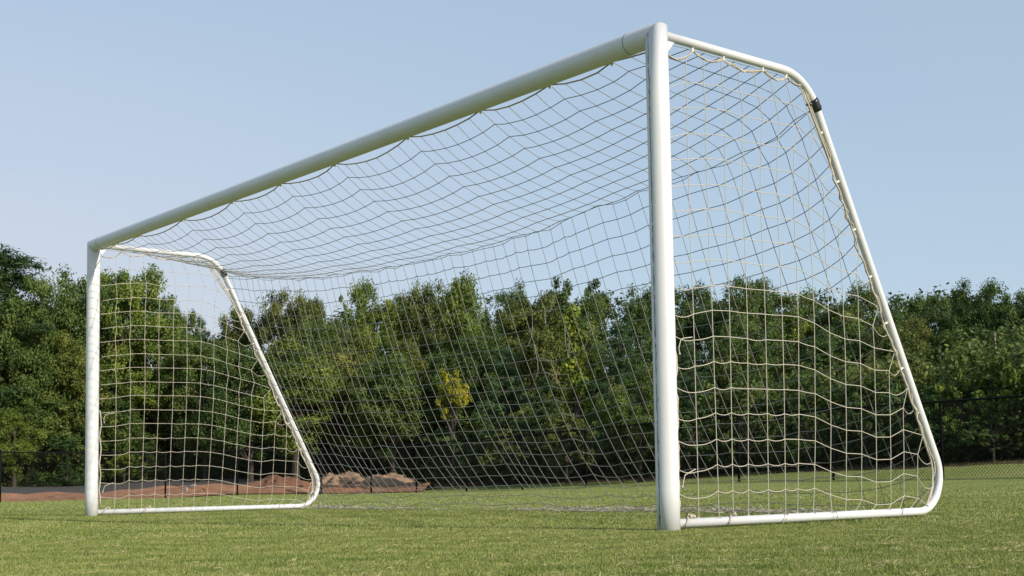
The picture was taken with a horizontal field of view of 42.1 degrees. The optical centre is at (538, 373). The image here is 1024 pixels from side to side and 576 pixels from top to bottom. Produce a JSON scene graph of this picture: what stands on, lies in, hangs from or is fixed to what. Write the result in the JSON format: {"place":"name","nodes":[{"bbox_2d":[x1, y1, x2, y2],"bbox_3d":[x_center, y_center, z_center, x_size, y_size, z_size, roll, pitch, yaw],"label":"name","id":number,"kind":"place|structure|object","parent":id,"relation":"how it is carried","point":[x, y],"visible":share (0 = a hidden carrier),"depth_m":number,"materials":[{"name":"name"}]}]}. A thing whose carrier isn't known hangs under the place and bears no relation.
{"place":"outdoors","nodes":[
{"label":"outdoors","id":0,"kind":"place"},
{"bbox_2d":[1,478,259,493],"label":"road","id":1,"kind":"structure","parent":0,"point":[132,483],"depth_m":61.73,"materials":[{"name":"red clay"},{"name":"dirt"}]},
{"bbox_2d":[0,453,1023,575],"bbox_3d":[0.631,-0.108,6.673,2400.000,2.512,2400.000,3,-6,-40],"label":"ground","id":2,"kind":"structure","parent":0,"point":[948,480],"depth_m":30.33,"materials":[{"name":"green plant"}]},
{"bbox_2d":[0,407,47,486],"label":"sapling","id":3,"kind":"object","parent":2,"relation":"on","point":[26,441],"visible":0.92,"depth_m":61.22,"materials":[{"name":"green plant"}]},
{"bbox_2d":[16,469,57,486],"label":"pine sapling","id":4,"kind":"object","parent":2,"relation":"on","point":[37,480],"visible":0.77,"depth_m":61.86,"materials":[{"name":"green plant"}]},
{"bbox_2d":[0,370,84,485],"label":"broadleaf tree","id":5,"kind":"object","parent":2,"relation":"on","point":[51,420],"visible":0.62,"depth_m":62.83,"materials":[{"name":"green plant"}]},
{"bbox_2d":[0,262,86,469],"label":"oak tree","id":6,"kind":"object","parent":2,"relation":"on","point":[23,355],"visible":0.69,"depth_m":63.57,"materials":[{"name":"green plant"}]},
{"bbox_2d":[0,243,104,480],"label":"pine tree","id":7,"kind":"object","parent":2,"relation":"on","point":[8,277],"visible":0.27,"depth_m":64.95,"materials":[{"name":"green plant"}]},
{"bbox_2d":[6,329,122,482],"bbox_3d":[-23.024,1.743,64.914,5.616,7.918,5.529,0,-5,-12],"label":"broadleaf tree","id":8,"kind":"object","parent":2,"relation":"on","point":[75,367],"visible":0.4,"depth_m":63.38,"materials":[{"name":"green plant"}]},
{"bbox_2d":[49,455,82,485],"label":"pine sapling","id":9,"kind":"object","parent":2,"relation":"on","point":[68,480],"visible":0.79,"depth_m":63.36,"materials":[{"name":"green plant"}]},
{"bbox_2d":[34,273,125,471],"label":"oak tree","id":10,"kind":"object","parent":2,"relation":"on","point":[81,308],"visible":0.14,"depth_m":67.30,"materials":[{"name":"green plant"}]},
{"bbox_2d":[62,364,152,481],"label":"broadleaf tree","id":11,"kind":"object","parent":2,"relation":"on","point":[128,417],"visible":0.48,"depth_m":65.11,"materials":[{"name":"green plant"}]},
{"bbox_2d":[72,263,176,451],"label":"broadleaf tree","id":12,"kind":"object","parent":2,"relation":"on","point":[137,292],"visible":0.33,"depth_m":69.02,"materials":[{"name":"green plant"}]},
{"bbox_2d":[104,453,147,482],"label":"shrub","id":13,"kind":"object","parent":2,"relation":"on","point":[120,457],"visible":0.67,"depth_m":63.75,"materials":[{"name":"green plant"}]},
{"bbox_2d":[110,436,182,480],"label":"pine sapling","id":14,"kind":"object","parent":2,"relation":"on","point":[153,458],"visible":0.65,"depth_m":64.75,"materials":[{"name":"green plant"}]},
{"bbox_2d":[99,311,208,476],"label":"broadleaf tree","id":15,"kind":"object","parent":2,"relation":"on","point":[138,388],"visible":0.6,"depth_m":66.65,"materials":[{"name":"green plant"}]},
{"bbox_2d":[0,448,321,501],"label":"chain link fence","id":16,"kind":"object","parent":2,"relation":"on","point":[165,471],"visible":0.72,"depth_m":51.35,"materials":[{"name":"black metal"}]},
{"bbox_2d":[148,430,191,463],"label":"shrub","id":17,"kind":"object","parent":2,"relation":"on","point":[169,447],"visible":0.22,"depth_m":69.77,"materials":[{"name":"green plant"}]},
{"bbox_2d":[146,297,203,477],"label":"broadleaf tree","id":18,"kind":"object","parent":2,"relation":"on","point":[172,310],"visible":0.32,"depth_m":68.47,"materials":[{"name":"green plant"}]},
{"bbox_2d":[185,484,196,491],"bbox_3d":[-14.281,4.785,54.566,0.497,0.464,0.126,-3,-5,19],"label":"standpipe","id":19,"kind":"object","parent":2,"relation":"on","point":[187,487],"visible":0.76,"depth_m":54.57,"materials":[{"name":"plastic"}]},
{"bbox_2d":[162,441,224,477],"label":"pine sapling","id":20,"kind":"object","parent":2,"relation":"on","point":[190,465],"visible":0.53,"depth_m":66.70,"materials":[{"name":"green plant"}]},
{"bbox_2d":[174,485,218,492],"bbox_3d":[-15.115,4.922,55.934,4.404,0.414,3.170,3,-6,-40],"label":"soil heap","id":21,"kind":"object","parent":2,"relation":"on","point":[196,489],"visible":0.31,"depth_m":55.76,"materials":[{"name":"red soil"}]},
{"bbox_2d":[159,335,246,479],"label":"oak tree","id":22,"kind":"object","parent":2,"relation":"on","point":[193,418],"visible":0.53,"depth_m":65.28,"materials":[{"name":"green plant"}]},
{"bbox_2d":[192,315,215,452],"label":"pine tree","id":23,"kind":"object","parent":2,"relation":"on","point":[202,336],"visible":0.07,"depth_m":79.88,"materials":[{"name":"green plant"}]},
{"bbox_2d":[1,480,438,501],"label":"dirt strip","id":24,"kind":"object","parent":2,"relation":"on","point":[155,492],"visible":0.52,"depth_m":54.23,"materials":[{"name":"red soil"}]},
{"bbox_2d":[314,470,363,484],"bbox_3d":[-8.881,4.883,61.077,4.606,0.846,5.441,3,-6,-40],"label":"soil heap","id":25,"kind":"object","parent":24,"relation":"on","point":[339,476],"visible":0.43,"depth_m":60.35,"materials":[{"name":"brown soil"}]},
{"bbox_2d":[355,473,423,485],"bbox_3d":[-6.695,4.831,59.980,4.338,0.697,5.697,-1,-5,-6],"label":"soil heap","id":26,"kind":"object","parent":24,"relation":"on","point":[381,484],"visible":0.41,"depth_m":59.36,"materials":[{"name":"brown soil"}]},
{"bbox_2d":[209,305,265,398],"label":"oak tree","id":27,"kind":"object","parent":2,"relation":"on","point":[236,334],"visible":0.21,"depth_m":79.18,"materials":[{"name":"green plant"}]},
{"bbox_2d":[192,344,303,481],"bbox_3d":[-13.812,2.023,63.964,5.149,7.150,5.016,-1,-5,4],"label":"broadleaf tree","id":28,"kind":"object","parent":2,"relation":"on","point":[234,410],"visible":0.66,"depth_m":62.91,"materials":[{"name":"green plant"}]},
{"bbox_2d":[230,439,291,478],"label":"pine sapling","id":29,"kind":"object","parent":2,"relation":"on","point":[261,466],"visible":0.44,"depth_m":69.44,"materials":[{"name":"green plant"}]},
{"bbox_2d":[242,475,309,487],"bbox_3d":[-11.630,4.941,60.123,4.577,0.727,4.472,-2,-5,10],"label":"soil heap","id":30,"kind":"object","parent":2,"relation":"on","point":[286,481],"visible":0.59,"depth_m":59.30,"materials":[{"name":"brown soil"}]},
{"bbox_2d":[241,286,330,467],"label":"oak tree","id":31,"kind":"object","parent":2,"relation":"on","point":[286,324],"visible":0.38,"depth_m":76.89,"materials":[{"name":"green plant"}]},
{"bbox_2d":[241,335,346,478],"bbox_3d":[-11.582,1.903,63.728,5.079,7.420,4.950,-1,-5,1],"label":"broadleaf tree","id":32,"kind":"object","parent":2,"relation":"on","point":[259,403],"visible":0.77,"depth_m":63.08,"materials":[{"name":"green plant"}]},
{"bbox_2d":[299,425,339,480],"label":"pine sapling","id":33,"kind":"object","parent":2,"relation":"on","point":[317,461],"visible":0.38,"depth_m":68.66,"materials":[{"name":"green plant"}]},
{"bbox_2d":[303,293,346,444],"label":"oak tree","id":34,"kind":"object","parent":2,"relation":"on","point":[324,314],"visible":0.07,"depth_m":81.87,"materials":[{"name":"green plant"}]},
{"bbox_2d":[286,317,375,470],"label":"broadleaf tree","id":35,"kind":"object","parent":2,"relation":"on","point":[332,336],"visible":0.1,"depth_m":72.16,"materials":[{"name":"green plant"}]},
{"bbox_2d":[297,327,378,473],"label":"broadleaf tree","id":36,"kind":"object","parent":2,"relation":"on","point":[365,343],"visible":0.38,"depth_m":66.36,"materials":[{"name":"green plant"}]},
{"bbox_2d":[337,294,353,344],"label":"poplar tree","id":37,"kind":"object","parent":2,"relation":"on","point":[344,317],"visible":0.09,"depth_m":79.12,"materials":[{"name":"green plant"}]},
{"bbox_2d":[333,434,402,475],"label":"pine sapling","id":38,"kind":"object","parent":2,"relation":"on","point":[356,464],"visible":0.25,"depth_m":67.47,"materials":[{"name":"green plant"}]},
{"bbox_2d":[342,275,417,428],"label":"broadleaf tree","id":39,"kind":"object","parent":2,"relation":"on","point":[369,318],"visible":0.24,"depth_m":74.85,"materials":[{"name":"green plant"}]},
{"bbox_2d":[343,350,443,472],"bbox_3d":[-6.779,2.209,63.755,4.932,6.586,4.810,-1,-5,-1],"label":"broadleaf tree","id":40,"kind":"object","parent":2,"relation":"on","point":[385,368],"visible":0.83,"depth_m":62.80,"materials":[{"name":"green plant"}]},
{"bbox_2d":[391,288,433,388],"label":"oak tree","id":41,"kind":"object","parent":2,"relation":"on","point":[400,299],"visible":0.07,"depth_m":76.45,"materials":[{"name":"green plant"}]},
{"bbox_2d":[381,337,445,477],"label":"broadleaf tree","id":42,"kind":"object","parent":2,"relation":"on","point":[414,353],"visible":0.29,"depth_m":65.75,"materials":[{"name":"green plant"}]},
{"bbox_2d":[398,276,481,458],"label":"oak tree","id":43,"kind":"object","parent":2,"relation":"on","point":[431,307],"visible":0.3,"depth_m":74.60,"materials":[{"name":"green plant"}]},
{"bbox_2d":[419,427,477,485],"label":"shrub","id":44,"kind":"object","parent":2,"relation":"on","point":[470,435],"visible":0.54,"depth_m":55.77,"materials":[{"name":"green plant"}]},
{"bbox_2d":[435,367,471,487],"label":"yellow tree","id":45,"kind":"object","parent":2,"relation":"on","point":[450,391],"visible":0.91,"depth_m":53.72,"materials":[{"name":"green plant"}]},
{"bbox_2d":[433,267,490,415],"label":"broadleaf tree","id":46,"kind":"object","parent":2,"relation":"on","point":[465,289],"visible":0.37,"depth_m":70.17,"materials":[{"name":"green plant"}]},
{"bbox_2d":[423,324,517,445],"bbox_3d":[-3.363,1.507,63.561,4.948,7.679,4.871,-4,-6,37],"label":"broadleaf tree","id":47,"kind":"object","parent":2,"relation":"on","point":[477,360],"visible":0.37,"depth_m":63.09,"materials":[{"name":"green plant"}]},
{"bbox_2d":[442,344,557,483],"bbox_3d":[-0.984,1.704,53.729,4.652,5.850,4.342,-3,-5,26],"label":"pine tree","id":48,"kind":"object","parent":2,"relation":"on","point":[506,384],"visible":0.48,"depth_m":53.53,"materials":[{"name":"green plant"}]},
{"bbox_2d":[477,278,526,427],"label":"broadleaf tree","id":49,"kind":"object","parent":2,"relation":"on","point":[510,297],"visible":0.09,"depth_m":78.30,"materials":[{"name":"green plant"}]},
{"bbox_2d":[478,424,535,484],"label":"shrub","id":50,"kind":"object","parent":2,"relation":"on","point":[513,428],"visible":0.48,"depth_m":50.73,"materials":[{"name":"green plant"}]},
{"bbox_2d":[0,282,1022,481],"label":"woodland","id":51,"kind":"object","parent":2,"relation":"on","point":[619,303],"visible":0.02,"depth_m":77.77,"materials":[{"name":"green plant"}]},
{"bbox_2d":[0,319,1023,486],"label":"undergrowth","id":52,"kind":"object","parent":2,"relation":"on","point":[972,360],"visible":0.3,"depth_m":45.88,"materials":[{"name":"green plant"}]},
{"bbox_2d":[85,22,942,530],"bbox_3d":[-0.767,-0.177,10.378,2.727,2.608,7.557,3,-6,-40],"label":"soccer goal","id":53,"kind":"object","parent":2,"relation":"on","point":[653,42],"visible":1,"depth_m":8.16,"materials":[{"name":"white paint"}]},
{"bbox_2d":[480,290,564,406],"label":"oak tree","id":54,"kind":"object","parent":2,"relation":"on","point":[521,324],"visible":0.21,"depth_m":66.75,"materials":[{"name":"green plant"}]},
{"bbox_2d":[497,324,584,422],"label":"broadleaf tree","id":55,"kind":"object","parent":2,"relation":"on","point":[542,348],"visible":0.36,"depth_m":59.03,"materials":[{"name":"green plant"}]},
{"bbox_2d":[515,370,574,482],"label":"pine tree","id":56,"kind":"object","parent":2,"relation":"on","point":[549,404],"visible":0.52,"depth_m":50.63,"materials":[{"name":"green plant"}]},
{"bbox_2d":[525,411,597,482],"bbox_3d":[0.821,2.756,48.913,2.716,2.775,2.381,-1,-5,-5],"label":"shrub","id":57,"kind":"object","parent":2,"relation":"on","point":[560,422],"visible":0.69,"depth_m":48.50,"materials":[{"name":"green plant"}]},
{"bbox_2d":[543,276,580,338],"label":"pine tree","id":58,"kind":"object","parent":2,"relation":"on","point":[562,297],"visible":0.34,"depth_m":77.30,"materials":[{"name":"green plant"}]},
{"bbox_2d":[555,301,594,479],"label":"vine covered tree","id":59,"kind":"object","parent":2,"relation":"on","point":[569,365],"visible":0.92,"depth_m":51.65,"materials":[{"name":"green plant"}]},
{"bbox_2d":[538,290,613,407],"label":"broadleaf tree","id":60,"kind":"object","parent":2,"relation":"on","point":[595,324],"visible":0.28,"depth_m":65.36,"materials":[{"name":"green plant"}]},
{"bbox_2d":[581,277,614,394],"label":"pine tree","id":61,"kind":"object","parent":2,"relation":"on","point":[594,284],"visible":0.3,"depth_m":75.83,"materials":[{"name":"green plant"}]},
{"bbox_2d":[581,416,640,481],"bbox_3d":[2.754,2.500,45.959,2.376,2.709,2.540,-2,-5,15],"label":"shrub","id":62,"kind":"object","parent":2,"relation":"on","point":[606,448],"visible":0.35,"depth_m":45.70,"materials":[{"name":"green plant"}]},
{"bbox_2d":[572,318,653,477],"bbox_3d":[2.998,1.025,50.631,3.475,6.266,3.573,1,-5,-20],"label":"pine tree","id":63,"kind":"object","parent":2,"relation":"on","point":[624,362],"visible":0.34,"depth_m":50.77,"materials":[{"name":"green plant"}]},
{"bbox_2d":[604,282,652,399],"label":"broadleaf tree","id":64,"kind":"object","parent":2,"relation":"on","point":[641,327],"visible":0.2,"depth_m":64.67,"materials":[{"name":"green plant"}]},
{"bbox_2d":[594,361,684,481],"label":"broadleaf tree","id":65,"kind":"object","parent":2,"relation":"on","point":[646,393],"visible":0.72,"depth_m":44.41,"materials":[{"name":"green plant"}]},
{"bbox_2d":[319,395,1023,493],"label":"chain link fence","id":66,"kind":"object","parent":2,"relation":"on","point":[939,405],"visible":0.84,"depth_m":38.47,"materials":[{"name":"black metal"}]},
{"bbox_2d":[652,408,726,478],"bbox_3d":[4.906,2.340,43.590,2.276,2.399,2.596,0,-5,-10],"label":"shrub","id":67,"kind":"object","parent":2,"relation":"on","point":[689,415],"visible":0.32,"depth_m":43.07,"materials":[{"name":"green plant"}]},
{"bbox_2d":[676,338,719,475],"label":"pine tree","id":68,"kind":"object","parent":2,"relation":"on","point":[688,374],"visible":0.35,"depth_m":47.69,"materials":[{"name":"green plant"}]},
{"bbox_2d":[674,278,728,397],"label":"broadleaf tree","id":69,"kind":"object","parent":2,"relation":"on","point":[701,319],"visible":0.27,"depth_m":59.61,"materials":[{"name":"green plant"}]},
{"bbox_2d":[710,401,782,474],"bbox_3d":[6.632,2.079,42.038,2.319,2.385,2.170,-2,-5,10],"label":"shrub","id":70,"kind":"object","parent":2,"relation":"on","point":[754,426],"visible":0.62,"depth_m":41.88,"materials":[{"name":"green plant"}]},
{"bbox_2d":[698,310,797,424],"bbox_3d":[8.218,0.713,52.612,4.338,6.358,4.271,-2,-5,17],"label":"broadleaf tree","id":71,"kind":"object","parent":2,"relation":"on","point":[739,345],"visible":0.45,"depth_m":52.19,"materials":[{"name":"green plant"}]},
{"bbox_2d":[703,274,804,382],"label":"broadleaf tree","id":72,"kind":"object","parent":2,"relation":"on","point":[742,305],"visible":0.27,"depth_m":56.47,"materials":[{"name":"green plant"}]},
{"bbox_2d":[772,283,821,376],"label":"broadleaf tree","id":73,"kind":"object","parent":2,"relation":"on","point":[809,326],"visible":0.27,"depth_m":56.49,"materials":[{"name":"green plant"}]},
{"bbox_2d":[768,408,841,470],"bbox_3d":[8.296,2.047,40.443,2.244,1.977,1.968,0,-5,-15],"label":"shrub","id":74,"kind":"object","parent":2,"relation":"on","point":[805,425],"visible":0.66,"depth_m":40.30,"materials":[{"name":"green plant"}]},
{"bbox_2d":[769,364,841,468],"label":"pine tree","id":75,"kind":"object","parent":2,"relation":"on","point":[807,386],"visible":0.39,"depth_m":42.84,"materials":[{"name":"green plant"}]},
{"bbox_2d":[795,322,875,414],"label":"broadleaf tree","id":76,"kind":"object","parent":2,"relation":"on","point":[835,343],"visible":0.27,"depth_m":51.26,"materials":[{"name":"green plant"}]},
{"bbox_2d":[797,280,881,367],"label":"broadleaf tree","id":77,"kind":"object","parent":2,"relation":"on","point":[834,319],"visible":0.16,"depth_m":55.61,"materials":[{"name":"green plant"}]},
{"bbox_2d":[833,390,902,467],"bbox_3d":[9.806,1.678,39.390,2.041,2.364,2.181,-1,-5,6],"label":"shrub","id":78,"kind":"object","parent":2,"relation":"on","point":[857,403],"visible":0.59,"depth_m":39.21,"materials":[{"name":"green plant"}]},
{"bbox_2d":[862,314,935,401],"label":"oak tree","id":79,"kind":"object","parent":2,"relation":"on","point":[916,327],"visible":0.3,"depth_m":49.74,"materials":[{"name":"green plant"}]},
{"bbox_2d":[872,382,934,464],"bbox_3d":[10.710,1.492,38.586,1.595,2.523,1.820,1,-5,-20],"label":"shrub","id":80,"kind":"object","parent":2,"relation":"on","point":[927,393],"visible":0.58,"depth_m":38.61,"materials":[{"name":"green plant"}]},
{"bbox_2d":[877,290,936,348],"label":"oak tree","id":81,"kind":"object","parent":2,"relation":"on","point":[922,311],"visible":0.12,"depth_m":55.66,"materials":[{"name":"green plant"}]},
{"bbox_2d":[897,420,971,464],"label":"shrub","id":82,"kind":"object","parent":2,"relation":"on","point":[937,433],"visible":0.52,"depth_m":37.35,"materials":[{"name":"green plant"}]},
{"bbox_2d":[919,291,950,353],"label":"broadleaf tree","id":83,"kind":"object","parent":2,"relation":"on","point":[941,308],"visible":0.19,"depth_m":56.87,"materials":[{"name":"green plant"}]},
{"bbox_2d":[904,329,966,418],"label":"broadleaf tree","id":84,"kind":"object","parent":2,"relation":"on","point":[939,343],"visible":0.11,"depth_m":49.09,"materials":[{"name":"green plant"}]},
{"bbox_2d":[932,286,991,354],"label":"oak tree","id":85,"kind":"object","parent":2,"relation":"on","point":[966,323],"visible":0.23,"depth_m":54.39,"materials":[{"name":"green plant"}]},
{"bbox_2d":[927,369,998,461],"bbox_3d":[12.116,1.218,37.980,2.260,2.771,2.114,-1,-5,1],"label":"shrub","id":86,"kind":"object","parent":2,"relation":"on","point":[938,389],"visible":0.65,"depth_m":37.76,"materials":[{"name":"green plant"}]},
{"bbox_2d":[946,277,1023,346],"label":"oak tree","id":87,"kind":"object","parent":2,"relation":"on","point":[998,316],"visible":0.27,"depth_m":53.88,"materials":[{"name":"green plant"}]},
{"bbox_2d":[948,410,1023,461],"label":"shrub","id":88,"kind":"object","parent":2,"relation":"on","point":[983,431],"visible":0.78,"depth_m":36.28,"materials":[{"name":"green plant"}]},
{"bbox_2d":[959,361,1023,458],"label":"shrub","id":89,"kind":"object","parent":2,"relation":"on","point":[1011,375],"visible":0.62,"depth_m":36.87,"materials":[{"name":"green plant"}]},
{"bbox_2d":[960,323,1023,384],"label":"broadleaf tree","id":90,"kind":"object","parent":2,"relation":"on","point":[979,334],"visible":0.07,"depth_m":49.84,"materials":[{"name":"green plant"}]},
{"bbox_2d":[1008,288,1023,327],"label":"oak tree","id":91,"kind":"object","parent":2,"relation":"on","point":[1018,298],"visible":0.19,"depth_m":54.22,"materials":[{"name":"green plant"}]},
{"bbox_2d":[0,0,1023,430],"label":"sky","id":92,"kind":"structure","parent":0,"point":[115,114],"materials":[{"name":"blue"}]}
]}

